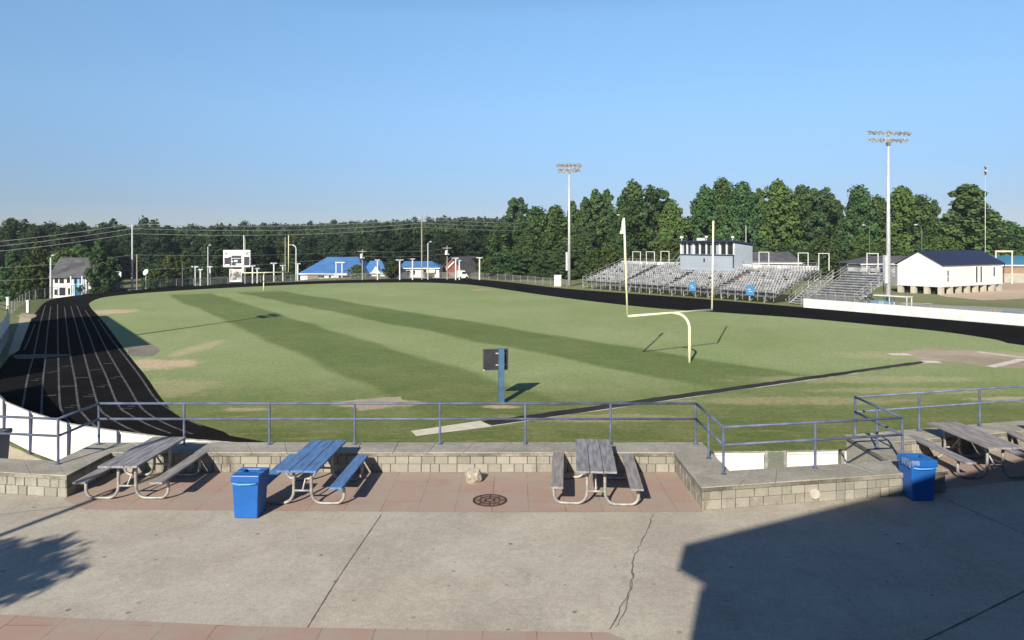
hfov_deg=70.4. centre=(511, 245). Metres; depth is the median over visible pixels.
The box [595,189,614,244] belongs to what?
conifer tree
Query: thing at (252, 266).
court light
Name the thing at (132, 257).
utility pole
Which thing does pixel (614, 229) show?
broadleaf tree
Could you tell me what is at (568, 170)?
floodlight mast
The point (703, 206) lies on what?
broadleaf tree
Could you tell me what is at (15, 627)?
paver strip
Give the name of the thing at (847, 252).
conifer tree
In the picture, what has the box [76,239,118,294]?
conifer tree
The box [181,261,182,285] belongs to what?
utility pole
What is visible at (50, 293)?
lamp pole
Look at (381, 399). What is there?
worn pit
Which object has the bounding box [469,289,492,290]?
pale pad
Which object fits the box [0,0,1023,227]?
sky
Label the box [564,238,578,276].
broadleaf tree
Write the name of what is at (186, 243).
conifer tree
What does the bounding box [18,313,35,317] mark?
sandy patch
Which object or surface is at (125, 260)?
conifer tree
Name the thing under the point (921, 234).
lamp pole
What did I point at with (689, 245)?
window
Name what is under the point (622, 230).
goalpost
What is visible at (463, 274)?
white van
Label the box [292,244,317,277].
broadleaf tree
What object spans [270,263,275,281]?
court light
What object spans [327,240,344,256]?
broadleaf tree
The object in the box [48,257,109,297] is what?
white house
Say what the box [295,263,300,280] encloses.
court light
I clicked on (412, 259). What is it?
court light
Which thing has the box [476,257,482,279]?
court light
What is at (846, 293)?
bleachers
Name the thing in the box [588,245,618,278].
young tree
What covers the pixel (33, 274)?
young tree
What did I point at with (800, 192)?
broadleaf tree
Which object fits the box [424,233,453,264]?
broadleaf tree
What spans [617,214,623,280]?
lamp pole
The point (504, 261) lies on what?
broadleaf tree
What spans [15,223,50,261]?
broadleaf tree
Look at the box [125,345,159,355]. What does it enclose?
grey asphalt patch
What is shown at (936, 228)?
broadleaf tree
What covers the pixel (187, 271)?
young tree
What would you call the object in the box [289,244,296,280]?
lamp pole
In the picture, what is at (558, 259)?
conifer tree
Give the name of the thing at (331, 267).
blue roof building
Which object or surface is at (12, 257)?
tree
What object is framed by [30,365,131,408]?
lane number markings
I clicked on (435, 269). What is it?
blue roof building
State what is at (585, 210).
conifer tree
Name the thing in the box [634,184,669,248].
pine tree
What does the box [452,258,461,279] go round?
court light
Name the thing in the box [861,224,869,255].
lamp pole
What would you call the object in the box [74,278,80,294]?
bay window
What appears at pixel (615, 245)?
conifer tree
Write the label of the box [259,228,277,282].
conifer tree
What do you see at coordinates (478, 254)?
pine tree
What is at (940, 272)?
white building
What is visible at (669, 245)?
young tree
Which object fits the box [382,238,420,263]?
pine tree
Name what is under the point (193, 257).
pine tree
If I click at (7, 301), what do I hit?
edge post
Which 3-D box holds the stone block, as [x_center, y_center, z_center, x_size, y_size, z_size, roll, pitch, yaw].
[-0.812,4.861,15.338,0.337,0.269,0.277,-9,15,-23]
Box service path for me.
[918,305,1023,313]
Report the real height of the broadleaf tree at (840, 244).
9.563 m
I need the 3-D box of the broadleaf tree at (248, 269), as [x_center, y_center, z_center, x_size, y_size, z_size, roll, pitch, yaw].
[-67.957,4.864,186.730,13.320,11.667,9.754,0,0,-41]
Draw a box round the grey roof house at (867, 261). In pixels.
[836,256,906,285]
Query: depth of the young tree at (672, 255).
156.66 m
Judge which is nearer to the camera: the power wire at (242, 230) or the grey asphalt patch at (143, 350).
the grey asphalt patch at (143, 350)
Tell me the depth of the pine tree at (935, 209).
170.94 m
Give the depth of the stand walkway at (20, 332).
60.80 m
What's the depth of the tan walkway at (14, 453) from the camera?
25.75 m
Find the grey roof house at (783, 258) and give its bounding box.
[723,252,801,283]
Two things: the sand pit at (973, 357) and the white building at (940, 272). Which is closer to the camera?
the sand pit at (973, 357)
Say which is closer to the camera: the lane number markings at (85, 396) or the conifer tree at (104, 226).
the lane number markings at (85, 396)
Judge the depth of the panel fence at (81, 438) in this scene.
23.89 m
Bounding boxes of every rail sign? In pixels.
[689,282,695,290]
[746,285,753,295]
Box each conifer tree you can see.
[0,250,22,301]
[5,240,29,278]
[42,223,55,251]
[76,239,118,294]
[98,224,114,234]
[114,228,142,277]
[172,234,185,252]
[176,239,192,257]
[197,229,237,284]
[203,240,232,284]
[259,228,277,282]
[274,232,291,262]
[359,235,380,259]
[363,239,389,263]
[393,223,419,264]
[415,237,431,260]
[525,251,555,279]
[541,250,558,278]
[545,242,576,279]
[563,200,582,273]
[575,197,596,276]
[585,189,608,247]
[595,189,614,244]
[609,240,622,259]
[617,246,633,272]
[679,219,692,240]
[705,235,719,275]
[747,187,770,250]
[750,244,759,251]
[759,248,769,251]
[796,248,817,279]
[824,199,849,256]
[835,244,852,276]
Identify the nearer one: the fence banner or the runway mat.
the runway mat
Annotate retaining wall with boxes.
[0,420,1023,509]
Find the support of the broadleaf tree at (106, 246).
on the ground at (576, 284)
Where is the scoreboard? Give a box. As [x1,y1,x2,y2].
[223,250,250,281]
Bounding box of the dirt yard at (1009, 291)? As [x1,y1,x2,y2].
[939,283,1023,299]
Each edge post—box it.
[6,297,10,308]
[26,300,30,312]
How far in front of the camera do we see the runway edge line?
36.24 m
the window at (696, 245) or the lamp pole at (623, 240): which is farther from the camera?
the lamp pole at (623, 240)
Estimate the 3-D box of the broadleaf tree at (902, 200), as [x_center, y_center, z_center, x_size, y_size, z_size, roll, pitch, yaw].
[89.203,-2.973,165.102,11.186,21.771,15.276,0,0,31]
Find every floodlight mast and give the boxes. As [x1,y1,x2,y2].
[556,163,581,285]
[867,130,911,300]
[984,165,987,252]
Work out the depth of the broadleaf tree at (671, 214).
172.47 m
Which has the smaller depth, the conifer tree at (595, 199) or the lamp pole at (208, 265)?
the lamp pole at (208, 265)
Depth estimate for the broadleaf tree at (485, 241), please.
196.33 m
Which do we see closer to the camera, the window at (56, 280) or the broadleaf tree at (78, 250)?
the window at (56, 280)
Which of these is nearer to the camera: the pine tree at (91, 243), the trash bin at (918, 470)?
the trash bin at (918, 470)
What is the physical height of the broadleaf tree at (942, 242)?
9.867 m
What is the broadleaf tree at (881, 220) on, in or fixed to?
on the ground at (576, 284)
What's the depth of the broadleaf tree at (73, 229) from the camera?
192.69 m
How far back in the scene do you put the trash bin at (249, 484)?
13.28 m
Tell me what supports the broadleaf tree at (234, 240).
on the ground at (576, 284)
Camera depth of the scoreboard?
150.22 m
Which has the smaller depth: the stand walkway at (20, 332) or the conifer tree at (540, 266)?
the stand walkway at (20, 332)
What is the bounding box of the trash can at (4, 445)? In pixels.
[0,428,12,458]
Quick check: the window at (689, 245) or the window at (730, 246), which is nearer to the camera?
the window at (730, 246)
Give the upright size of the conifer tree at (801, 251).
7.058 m
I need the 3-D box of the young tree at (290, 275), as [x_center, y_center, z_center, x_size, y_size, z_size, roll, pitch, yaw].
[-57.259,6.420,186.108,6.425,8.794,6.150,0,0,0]
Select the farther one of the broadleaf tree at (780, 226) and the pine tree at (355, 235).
the pine tree at (355, 235)
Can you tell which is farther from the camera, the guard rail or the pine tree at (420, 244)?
the pine tree at (420, 244)
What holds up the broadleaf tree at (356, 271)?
on the ground at (576, 284)
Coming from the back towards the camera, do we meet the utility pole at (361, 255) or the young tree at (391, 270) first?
the young tree at (391, 270)
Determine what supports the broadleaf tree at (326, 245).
on the ground at (576, 284)
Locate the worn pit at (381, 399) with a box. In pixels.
[348,396,409,410]
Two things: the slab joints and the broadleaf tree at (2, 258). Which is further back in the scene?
the broadleaf tree at (2, 258)
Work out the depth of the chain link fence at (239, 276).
136.30 m
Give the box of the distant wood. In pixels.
[0,214,573,246]
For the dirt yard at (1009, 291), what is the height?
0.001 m
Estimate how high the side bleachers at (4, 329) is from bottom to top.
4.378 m
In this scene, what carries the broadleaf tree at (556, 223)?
on the ground at (576, 284)
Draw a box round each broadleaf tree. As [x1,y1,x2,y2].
[0,217,25,269]
[0,243,8,271]
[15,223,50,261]
[47,249,75,267]
[50,223,87,256]
[52,225,89,250]
[65,244,90,256]
[95,229,120,265]
[104,244,119,265]
[107,256,127,291]
[116,233,122,238]
[136,225,155,241]
[138,232,177,277]
[154,237,178,263]
[180,237,208,284]
[224,242,271,283]
[228,236,244,249]
[241,238,275,282]
[272,237,299,279]
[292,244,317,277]
[306,250,326,268]
[317,239,337,256]
[321,232,340,254]
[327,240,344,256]
[341,231,354,254]
[346,264,365,278]
[351,236,365,256]
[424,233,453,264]
[454,236,482,259]
[465,224,489,240]
[474,238,489,257]
[480,250,527,279]
[485,221,512,258]
[518,206,556,258]
[537,204,567,251]
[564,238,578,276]
[603,205,638,255]
[615,178,656,252]
[655,199,691,249]
[684,184,726,240]
[707,176,744,240]
[719,181,771,249]
[756,178,807,251]
[774,184,821,258]
[826,237,850,277]
[834,184,882,256]
[849,234,879,257]
[866,194,900,244]
[879,185,931,252]
[891,248,910,255]
[899,193,934,252]
[922,235,964,249]
[923,218,958,249]
[931,183,1013,255]
[972,209,1023,255]
[1004,221,1023,254]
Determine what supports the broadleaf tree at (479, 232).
on the ground at (576, 284)
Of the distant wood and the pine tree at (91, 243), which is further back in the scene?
the distant wood
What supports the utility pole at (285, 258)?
on the ground at (576, 284)
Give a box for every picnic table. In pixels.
[72,437,207,498]
[266,440,367,504]
[550,439,643,505]
[906,422,1023,478]
[1004,430,1023,452]
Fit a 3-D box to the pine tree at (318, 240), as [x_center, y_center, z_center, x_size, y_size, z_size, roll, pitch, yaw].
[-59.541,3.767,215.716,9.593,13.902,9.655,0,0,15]
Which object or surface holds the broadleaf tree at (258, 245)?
on the ground at (576, 284)
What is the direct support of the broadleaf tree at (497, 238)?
on the ground at (576, 284)
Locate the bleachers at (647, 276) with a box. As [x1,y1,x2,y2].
[583,258,818,302]
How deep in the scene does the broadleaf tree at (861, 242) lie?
159.63 m
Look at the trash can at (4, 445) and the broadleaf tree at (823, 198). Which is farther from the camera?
the broadleaf tree at (823, 198)
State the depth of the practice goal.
140.90 m
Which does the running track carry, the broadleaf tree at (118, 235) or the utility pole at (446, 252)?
the utility pole at (446, 252)
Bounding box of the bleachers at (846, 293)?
[807,263,894,302]
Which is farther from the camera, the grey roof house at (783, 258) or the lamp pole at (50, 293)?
the grey roof house at (783, 258)
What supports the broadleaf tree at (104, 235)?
on the ground at (576, 284)
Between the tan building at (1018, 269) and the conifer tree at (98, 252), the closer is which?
the conifer tree at (98, 252)
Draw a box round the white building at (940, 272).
[895,250,1004,294]
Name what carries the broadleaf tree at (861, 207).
on the ground at (576, 284)
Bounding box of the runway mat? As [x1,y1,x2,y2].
[411,421,491,435]
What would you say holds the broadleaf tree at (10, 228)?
on the ground at (576, 284)
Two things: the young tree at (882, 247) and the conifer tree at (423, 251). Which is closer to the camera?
the young tree at (882, 247)
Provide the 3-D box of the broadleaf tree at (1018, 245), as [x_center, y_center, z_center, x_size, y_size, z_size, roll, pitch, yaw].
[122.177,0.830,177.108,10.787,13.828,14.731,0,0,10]
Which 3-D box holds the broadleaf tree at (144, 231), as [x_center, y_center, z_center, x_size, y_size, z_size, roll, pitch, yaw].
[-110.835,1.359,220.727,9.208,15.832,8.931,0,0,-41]
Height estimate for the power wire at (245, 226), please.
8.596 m
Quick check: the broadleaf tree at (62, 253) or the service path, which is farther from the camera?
the broadleaf tree at (62, 253)
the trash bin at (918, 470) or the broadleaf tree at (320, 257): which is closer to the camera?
the trash bin at (918, 470)
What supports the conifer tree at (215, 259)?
on the ground at (576, 284)
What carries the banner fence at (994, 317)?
on the running track
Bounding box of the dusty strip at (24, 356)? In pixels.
[13,354,68,358]
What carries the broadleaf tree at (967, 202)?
on the ground at (576, 284)
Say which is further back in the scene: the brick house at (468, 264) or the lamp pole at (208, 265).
the brick house at (468, 264)
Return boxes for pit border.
[887,351,1023,367]
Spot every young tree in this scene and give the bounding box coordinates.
[10,256,49,300]
[22,241,52,298]
[140,263,175,288]
[159,255,186,286]
[180,250,198,285]
[278,254,300,281]
[381,260,401,277]
[474,258,492,276]
[482,268,503,277]
[512,235,542,277]
[570,233,601,278]
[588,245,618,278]
[624,252,659,279]
[651,239,679,274]
[662,253,687,279]
[769,242,801,261]
[808,234,840,279]
[844,248,884,260]
[876,242,898,254]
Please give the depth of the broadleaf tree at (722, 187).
176.07 m
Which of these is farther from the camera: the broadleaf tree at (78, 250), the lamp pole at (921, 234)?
the broadleaf tree at (78, 250)
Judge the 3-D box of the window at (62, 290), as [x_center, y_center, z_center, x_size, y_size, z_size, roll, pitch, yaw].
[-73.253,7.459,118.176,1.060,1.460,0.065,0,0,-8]
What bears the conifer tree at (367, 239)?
on the ground at (576, 284)
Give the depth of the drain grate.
14.20 m
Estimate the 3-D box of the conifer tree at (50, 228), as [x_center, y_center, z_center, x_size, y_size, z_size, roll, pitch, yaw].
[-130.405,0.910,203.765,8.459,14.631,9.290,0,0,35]
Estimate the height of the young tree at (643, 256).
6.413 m
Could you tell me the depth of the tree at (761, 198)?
174.89 m
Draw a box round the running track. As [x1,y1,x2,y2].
[0,279,1023,460]
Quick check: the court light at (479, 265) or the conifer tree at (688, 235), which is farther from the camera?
the conifer tree at (688, 235)
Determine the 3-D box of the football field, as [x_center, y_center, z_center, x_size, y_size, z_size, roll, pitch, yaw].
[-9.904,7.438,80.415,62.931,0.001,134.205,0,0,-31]
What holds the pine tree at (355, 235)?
on the ground at (576, 284)
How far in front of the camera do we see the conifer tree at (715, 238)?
161.07 m
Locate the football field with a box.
[89,282,1023,468]
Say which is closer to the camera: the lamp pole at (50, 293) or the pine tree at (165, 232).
the lamp pole at (50, 293)
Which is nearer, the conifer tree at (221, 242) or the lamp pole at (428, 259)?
the lamp pole at (428, 259)
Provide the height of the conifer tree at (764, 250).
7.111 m
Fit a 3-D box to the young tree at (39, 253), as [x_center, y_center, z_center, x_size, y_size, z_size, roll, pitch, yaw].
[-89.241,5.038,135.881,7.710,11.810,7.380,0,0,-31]
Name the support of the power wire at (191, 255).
attached to the utility pole at (446, 252)
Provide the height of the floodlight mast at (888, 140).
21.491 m
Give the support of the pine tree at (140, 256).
on the ground at (576, 284)
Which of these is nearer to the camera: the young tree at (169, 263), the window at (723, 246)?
the window at (723, 246)
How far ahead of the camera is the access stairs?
93.49 m
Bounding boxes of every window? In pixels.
[54,278,58,283]
[59,278,64,283]
[59,287,65,295]
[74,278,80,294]
[688,244,690,253]
[695,244,698,253]
[701,244,705,253]
[707,244,710,253]
[721,244,725,253]
[728,244,732,253]
[975,266,977,282]
[980,266,981,282]
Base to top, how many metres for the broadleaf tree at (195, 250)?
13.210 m
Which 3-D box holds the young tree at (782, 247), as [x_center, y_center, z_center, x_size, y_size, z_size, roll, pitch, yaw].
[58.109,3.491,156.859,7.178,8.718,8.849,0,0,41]
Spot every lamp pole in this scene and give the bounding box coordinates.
[49,254,55,297]
[207,244,211,284]
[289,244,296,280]
[427,241,431,278]
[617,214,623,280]
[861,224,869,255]
[914,224,921,249]
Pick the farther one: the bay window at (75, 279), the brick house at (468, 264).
the brick house at (468, 264)
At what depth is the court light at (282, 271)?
154.32 m
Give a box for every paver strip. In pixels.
[0,615,625,639]
[65,472,702,511]
[933,449,1023,487]
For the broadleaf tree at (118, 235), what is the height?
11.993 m
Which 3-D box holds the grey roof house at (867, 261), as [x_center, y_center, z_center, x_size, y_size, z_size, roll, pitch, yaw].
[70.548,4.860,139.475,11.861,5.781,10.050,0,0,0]
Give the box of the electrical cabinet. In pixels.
[554,275,560,285]
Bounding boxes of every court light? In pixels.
[191,266,203,285]
[207,266,212,284]
[249,265,259,282]
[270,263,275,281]
[280,265,285,280]
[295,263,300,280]
[410,258,414,279]
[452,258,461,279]
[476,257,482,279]
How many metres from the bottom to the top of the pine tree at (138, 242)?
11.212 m
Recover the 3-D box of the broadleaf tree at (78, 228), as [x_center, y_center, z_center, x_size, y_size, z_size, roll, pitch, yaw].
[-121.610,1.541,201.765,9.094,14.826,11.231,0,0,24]
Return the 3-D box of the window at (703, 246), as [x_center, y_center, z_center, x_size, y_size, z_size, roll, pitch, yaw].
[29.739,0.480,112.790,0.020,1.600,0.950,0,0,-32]
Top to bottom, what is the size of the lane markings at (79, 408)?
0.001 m
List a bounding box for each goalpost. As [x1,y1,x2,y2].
[243,235,288,290]
[620,218,713,362]
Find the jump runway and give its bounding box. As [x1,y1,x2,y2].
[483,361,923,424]
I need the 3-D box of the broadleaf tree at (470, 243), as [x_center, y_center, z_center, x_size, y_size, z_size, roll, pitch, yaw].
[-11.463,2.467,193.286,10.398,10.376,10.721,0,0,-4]
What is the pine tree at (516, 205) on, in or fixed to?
on the ground at (576, 284)
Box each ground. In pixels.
[0,274,1023,460]
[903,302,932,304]
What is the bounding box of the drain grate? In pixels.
[473,494,506,506]
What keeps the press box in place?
on the bleachers at (647, 276)
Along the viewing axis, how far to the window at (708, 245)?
111.78 m
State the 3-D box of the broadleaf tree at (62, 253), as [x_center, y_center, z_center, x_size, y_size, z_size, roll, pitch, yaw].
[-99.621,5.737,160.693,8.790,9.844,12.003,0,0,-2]
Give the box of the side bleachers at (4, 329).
[0,304,9,353]
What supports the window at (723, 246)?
in the press box
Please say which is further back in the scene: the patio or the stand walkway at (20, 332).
the stand walkway at (20, 332)
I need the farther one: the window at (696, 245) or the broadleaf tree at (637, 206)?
the broadleaf tree at (637, 206)
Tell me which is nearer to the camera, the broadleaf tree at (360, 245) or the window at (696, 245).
the window at (696, 245)
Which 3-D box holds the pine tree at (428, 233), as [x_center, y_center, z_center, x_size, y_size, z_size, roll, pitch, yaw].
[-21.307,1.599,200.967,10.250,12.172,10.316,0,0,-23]
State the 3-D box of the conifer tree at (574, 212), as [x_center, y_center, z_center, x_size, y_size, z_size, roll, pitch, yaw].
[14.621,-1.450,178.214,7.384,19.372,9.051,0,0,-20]
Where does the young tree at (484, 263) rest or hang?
on the ground at (576, 284)
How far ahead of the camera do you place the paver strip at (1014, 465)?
16.20 m
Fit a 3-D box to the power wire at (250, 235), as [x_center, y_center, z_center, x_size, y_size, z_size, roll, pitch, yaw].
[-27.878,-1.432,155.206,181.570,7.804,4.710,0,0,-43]
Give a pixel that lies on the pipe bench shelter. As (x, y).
(894, 296)
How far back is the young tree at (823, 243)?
157.51 m
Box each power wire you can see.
[0,219,520,241]
[2,254,439,280]
[3,223,505,245]
[5,227,509,250]
[6,248,445,267]
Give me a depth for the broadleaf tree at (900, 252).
156.81 m
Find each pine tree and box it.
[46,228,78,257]
[82,236,97,251]
[104,238,123,263]
[126,240,143,263]
[134,238,153,259]
[154,227,172,240]
[177,246,200,270]
[298,235,323,250]
[330,236,360,256]
[352,233,366,237]
[370,224,400,260]
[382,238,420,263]
[414,235,430,257]
[419,230,453,258]
[446,231,464,256]
[473,247,501,262]
[504,197,528,245]
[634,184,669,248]
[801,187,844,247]
[928,199,941,238]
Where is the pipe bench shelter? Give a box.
[865,294,912,305]
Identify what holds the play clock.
on the football field
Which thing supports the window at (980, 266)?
in the white building at (940, 272)
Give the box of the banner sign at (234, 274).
[229,269,241,281]
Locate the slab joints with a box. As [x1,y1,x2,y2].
[1,501,1023,639]
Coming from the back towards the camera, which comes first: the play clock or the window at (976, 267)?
the window at (976, 267)
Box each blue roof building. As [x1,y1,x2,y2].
[299,257,368,279]
[366,261,385,275]
[401,261,443,277]
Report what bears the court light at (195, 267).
on the ground at (576, 284)
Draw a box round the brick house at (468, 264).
[443,256,478,276]
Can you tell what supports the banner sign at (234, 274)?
on the ground at (576, 284)
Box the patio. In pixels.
[0,451,1023,639]
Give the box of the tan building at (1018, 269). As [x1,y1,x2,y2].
[993,256,1023,282]
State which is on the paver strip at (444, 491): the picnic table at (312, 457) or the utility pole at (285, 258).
the picnic table at (312, 457)
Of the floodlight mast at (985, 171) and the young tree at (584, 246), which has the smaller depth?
the floodlight mast at (985, 171)
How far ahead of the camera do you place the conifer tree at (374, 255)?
191.09 m
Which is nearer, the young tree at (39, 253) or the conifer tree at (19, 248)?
the young tree at (39, 253)
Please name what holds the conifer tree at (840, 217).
on the ground at (576, 284)
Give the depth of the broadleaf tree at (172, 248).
201.82 m
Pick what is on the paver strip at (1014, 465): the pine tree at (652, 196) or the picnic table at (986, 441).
the picnic table at (986, 441)
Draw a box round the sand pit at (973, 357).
[888,348,1023,367]
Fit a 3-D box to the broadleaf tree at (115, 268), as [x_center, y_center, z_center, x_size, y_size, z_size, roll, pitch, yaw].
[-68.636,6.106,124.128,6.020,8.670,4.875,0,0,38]
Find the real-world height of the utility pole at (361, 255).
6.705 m
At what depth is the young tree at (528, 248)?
164.45 m
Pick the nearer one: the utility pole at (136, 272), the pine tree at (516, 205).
the utility pole at (136, 272)
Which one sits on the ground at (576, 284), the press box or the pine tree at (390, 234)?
the pine tree at (390, 234)
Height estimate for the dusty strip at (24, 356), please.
0.001 m
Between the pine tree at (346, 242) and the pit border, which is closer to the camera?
the pit border
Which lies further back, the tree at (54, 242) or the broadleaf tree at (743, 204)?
the tree at (54, 242)
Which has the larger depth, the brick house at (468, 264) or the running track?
the brick house at (468, 264)
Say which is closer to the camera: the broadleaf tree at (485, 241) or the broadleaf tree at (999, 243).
the broadleaf tree at (999, 243)
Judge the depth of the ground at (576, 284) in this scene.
106.50 m
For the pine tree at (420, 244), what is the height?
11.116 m
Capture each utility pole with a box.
[131,224,132,289]
[136,254,137,289]
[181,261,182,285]
[285,237,285,280]
[358,249,366,279]
[417,215,425,278]
[445,246,448,278]
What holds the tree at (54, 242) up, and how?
on the ground at (576, 284)
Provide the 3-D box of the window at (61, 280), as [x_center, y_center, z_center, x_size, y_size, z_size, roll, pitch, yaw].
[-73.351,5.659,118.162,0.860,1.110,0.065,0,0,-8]
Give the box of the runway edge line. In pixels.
[491,363,924,425]
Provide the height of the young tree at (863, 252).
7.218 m
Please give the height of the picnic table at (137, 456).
0.765 m
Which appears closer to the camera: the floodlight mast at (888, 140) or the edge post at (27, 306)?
the edge post at (27, 306)
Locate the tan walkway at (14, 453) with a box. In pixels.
[8,446,41,459]
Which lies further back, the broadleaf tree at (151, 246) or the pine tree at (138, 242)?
the pine tree at (138, 242)
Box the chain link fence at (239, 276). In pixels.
[13,272,564,308]
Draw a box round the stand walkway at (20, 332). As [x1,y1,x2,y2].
[8,317,30,354]
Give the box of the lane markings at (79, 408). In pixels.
[21,305,201,433]
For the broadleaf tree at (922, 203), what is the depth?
161.83 m
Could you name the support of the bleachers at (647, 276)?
on the ground at (576, 284)
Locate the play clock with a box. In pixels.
[483,348,508,401]
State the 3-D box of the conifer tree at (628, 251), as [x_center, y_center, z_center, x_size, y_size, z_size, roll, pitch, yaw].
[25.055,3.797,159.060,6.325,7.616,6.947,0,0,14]
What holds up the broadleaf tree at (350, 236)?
on the ground at (576, 284)
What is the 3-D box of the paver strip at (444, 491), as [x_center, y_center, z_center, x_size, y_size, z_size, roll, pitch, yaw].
[-2.626,4.996,14.797,12.438,0.001,2.398,0,0,0]
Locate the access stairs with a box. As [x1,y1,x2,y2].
[788,269,833,304]
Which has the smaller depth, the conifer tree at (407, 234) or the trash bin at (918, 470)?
the trash bin at (918, 470)
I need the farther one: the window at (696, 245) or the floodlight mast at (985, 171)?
the floodlight mast at (985, 171)
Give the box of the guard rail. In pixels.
[0,385,1023,474]
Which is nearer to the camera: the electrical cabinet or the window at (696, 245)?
the window at (696, 245)
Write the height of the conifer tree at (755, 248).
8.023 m
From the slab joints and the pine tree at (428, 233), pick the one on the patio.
the slab joints
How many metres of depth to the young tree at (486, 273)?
167.03 m
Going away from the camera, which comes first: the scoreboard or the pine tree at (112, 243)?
the scoreboard
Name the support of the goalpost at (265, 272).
on the football field
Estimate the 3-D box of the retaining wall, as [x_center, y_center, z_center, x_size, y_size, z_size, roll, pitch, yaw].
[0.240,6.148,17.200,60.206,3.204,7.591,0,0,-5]
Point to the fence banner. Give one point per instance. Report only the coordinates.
(1014, 312)
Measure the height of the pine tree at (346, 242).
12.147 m
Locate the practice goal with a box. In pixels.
[995,251,1012,283]
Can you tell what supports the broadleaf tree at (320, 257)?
on the ground at (576, 284)
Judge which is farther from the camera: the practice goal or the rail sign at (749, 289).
the practice goal
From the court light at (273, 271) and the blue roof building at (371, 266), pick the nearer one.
the court light at (273, 271)
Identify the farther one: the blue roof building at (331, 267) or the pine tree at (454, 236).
the pine tree at (454, 236)
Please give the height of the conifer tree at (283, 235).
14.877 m
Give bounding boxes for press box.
[672,225,754,273]
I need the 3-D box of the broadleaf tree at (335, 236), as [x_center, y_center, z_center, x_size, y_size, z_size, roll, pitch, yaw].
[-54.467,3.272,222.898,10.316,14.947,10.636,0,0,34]
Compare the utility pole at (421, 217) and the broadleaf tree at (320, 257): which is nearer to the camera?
the utility pole at (421, 217)
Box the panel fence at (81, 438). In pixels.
[0,395,846,470]
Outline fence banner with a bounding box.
[1001,311,1020,313]
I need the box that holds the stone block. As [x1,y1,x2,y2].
[465,468,481,483]
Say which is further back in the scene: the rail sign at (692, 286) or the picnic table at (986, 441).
the rail sign at (692, 286)
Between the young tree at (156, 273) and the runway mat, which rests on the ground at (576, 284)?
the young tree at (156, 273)
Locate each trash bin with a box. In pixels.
[231,467,268,517]
[897,453,937,500]
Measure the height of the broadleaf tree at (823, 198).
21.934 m
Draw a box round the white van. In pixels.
[456,270,468,279]
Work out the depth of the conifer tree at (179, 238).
205.76 m
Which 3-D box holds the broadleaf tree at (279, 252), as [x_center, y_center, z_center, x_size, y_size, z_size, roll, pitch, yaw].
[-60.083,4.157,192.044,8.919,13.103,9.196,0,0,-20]
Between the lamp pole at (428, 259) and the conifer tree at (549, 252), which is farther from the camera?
the conifer tree at (549, 252)
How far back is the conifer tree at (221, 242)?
189.58 m
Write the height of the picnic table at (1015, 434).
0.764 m
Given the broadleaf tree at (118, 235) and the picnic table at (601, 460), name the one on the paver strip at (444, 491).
the picnic table at (601, 460)
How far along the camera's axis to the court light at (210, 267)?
140.61 m
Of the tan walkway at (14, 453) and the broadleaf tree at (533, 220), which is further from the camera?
the broadleaf tree at (533, 220)
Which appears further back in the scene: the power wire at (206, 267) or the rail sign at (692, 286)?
the power wire at (206, 267)
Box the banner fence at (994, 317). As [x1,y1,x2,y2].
[803,295,1023,325]

